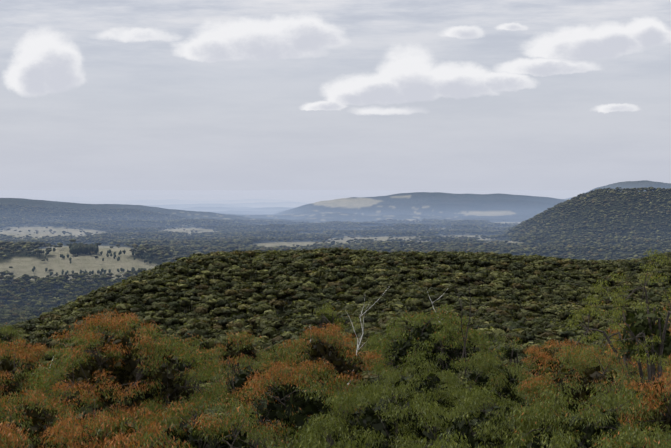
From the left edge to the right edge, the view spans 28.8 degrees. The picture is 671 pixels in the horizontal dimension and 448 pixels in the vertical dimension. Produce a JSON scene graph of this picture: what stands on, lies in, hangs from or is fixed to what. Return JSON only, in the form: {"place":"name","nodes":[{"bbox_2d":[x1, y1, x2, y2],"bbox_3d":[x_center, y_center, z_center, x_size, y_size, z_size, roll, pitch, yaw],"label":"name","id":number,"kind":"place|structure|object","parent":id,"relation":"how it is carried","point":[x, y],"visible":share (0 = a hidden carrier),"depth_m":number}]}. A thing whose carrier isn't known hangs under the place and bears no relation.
{"place":"outdoors","nodes":[
{"label":"outdoors","id":0,"kind":"place"},
{"bbox_2d":[0,180,670,351],"bbox_3d":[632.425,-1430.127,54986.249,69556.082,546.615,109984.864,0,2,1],"label":"terrain","id":1,"kind":"structure","parent":0,"point":[493,206],"depth_m":12102.16},
{"bbox_2d":[25,248,71,263],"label":"trees","id":2,"kind":"object","parent":1,"relation":"on","point":[46,253],"visible":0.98,"depth_m":3457.99},
{"bbox_2d":[69,242,98,254],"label":"tree cluster","id":3,"kind":"object","parent":1,"relation":"on","point":[75,247],"visible":0.98,"depth_m":3516.02},
{"bbox_2d":[32,266,146,275],"bbox_3d":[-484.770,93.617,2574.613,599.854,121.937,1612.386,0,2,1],"label":"tree row","id":4,"kind":"object","parent":1,"relation":"on","point":[92,272],"visible":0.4,"depth_m":3321.20},
{"bbox_2d":[100,250,153,263],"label":"trees","id":5,"kind":"object","parent":1,"relation":"on","point":[141,254],"visible":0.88,"depth_m":3506.39},
{"bbox_2d":[107,249,147,255],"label":"trees","id":6,"kind":"object","parent":1,"relation":"on","point":[109,251],"visible":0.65,"depth_m":3540.61},
{"bbox_2d":[0,249,670,447],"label":"eucalypt","id":7,"kind":"object","parent":1,"relation":"on","point":[155,421],"depth_m":62.32},
{"bbox_2d":[0,306,670,447],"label":"eucalypt inner foliage","id":8,"kind":"object","parent":7,"relation":"attached to","point":[308,406],"visible":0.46,"depth_m":63.73},
{"bbox_2d":[0,247,670,398],"bbox_3d":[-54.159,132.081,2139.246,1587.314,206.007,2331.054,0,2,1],"label":"forest","id":9,"kind":"object","parent":1,"relation":"on","point":[398,304],"depth_m":1607.12},
{"bbox_2d":[0,187,670,276],"bbox_3d":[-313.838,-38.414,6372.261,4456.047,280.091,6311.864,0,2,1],"label":"forest","id":10,"kind":"object","parent":1,"relation":"on","point":[231,236],"visible":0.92,"depth_m":5384.38},
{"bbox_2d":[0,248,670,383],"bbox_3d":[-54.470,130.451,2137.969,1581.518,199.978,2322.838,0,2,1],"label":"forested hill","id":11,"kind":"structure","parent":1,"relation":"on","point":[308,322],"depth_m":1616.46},
{"bbox_2d":[27,346,670,447],"bbox_3d":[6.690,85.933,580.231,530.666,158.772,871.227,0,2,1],"label":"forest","id":12,"kind":"object","parent":1,"relation":"on","point":[371,378],"depth_m":762.27},
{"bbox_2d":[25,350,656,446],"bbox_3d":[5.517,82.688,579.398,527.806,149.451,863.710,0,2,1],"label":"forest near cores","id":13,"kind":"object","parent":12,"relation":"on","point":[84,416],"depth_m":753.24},
{"bbox_2d":[0,0,670,189],"label":"sky","id":14,"kind":"structure","parent":0,"point":[95,94]}
]}

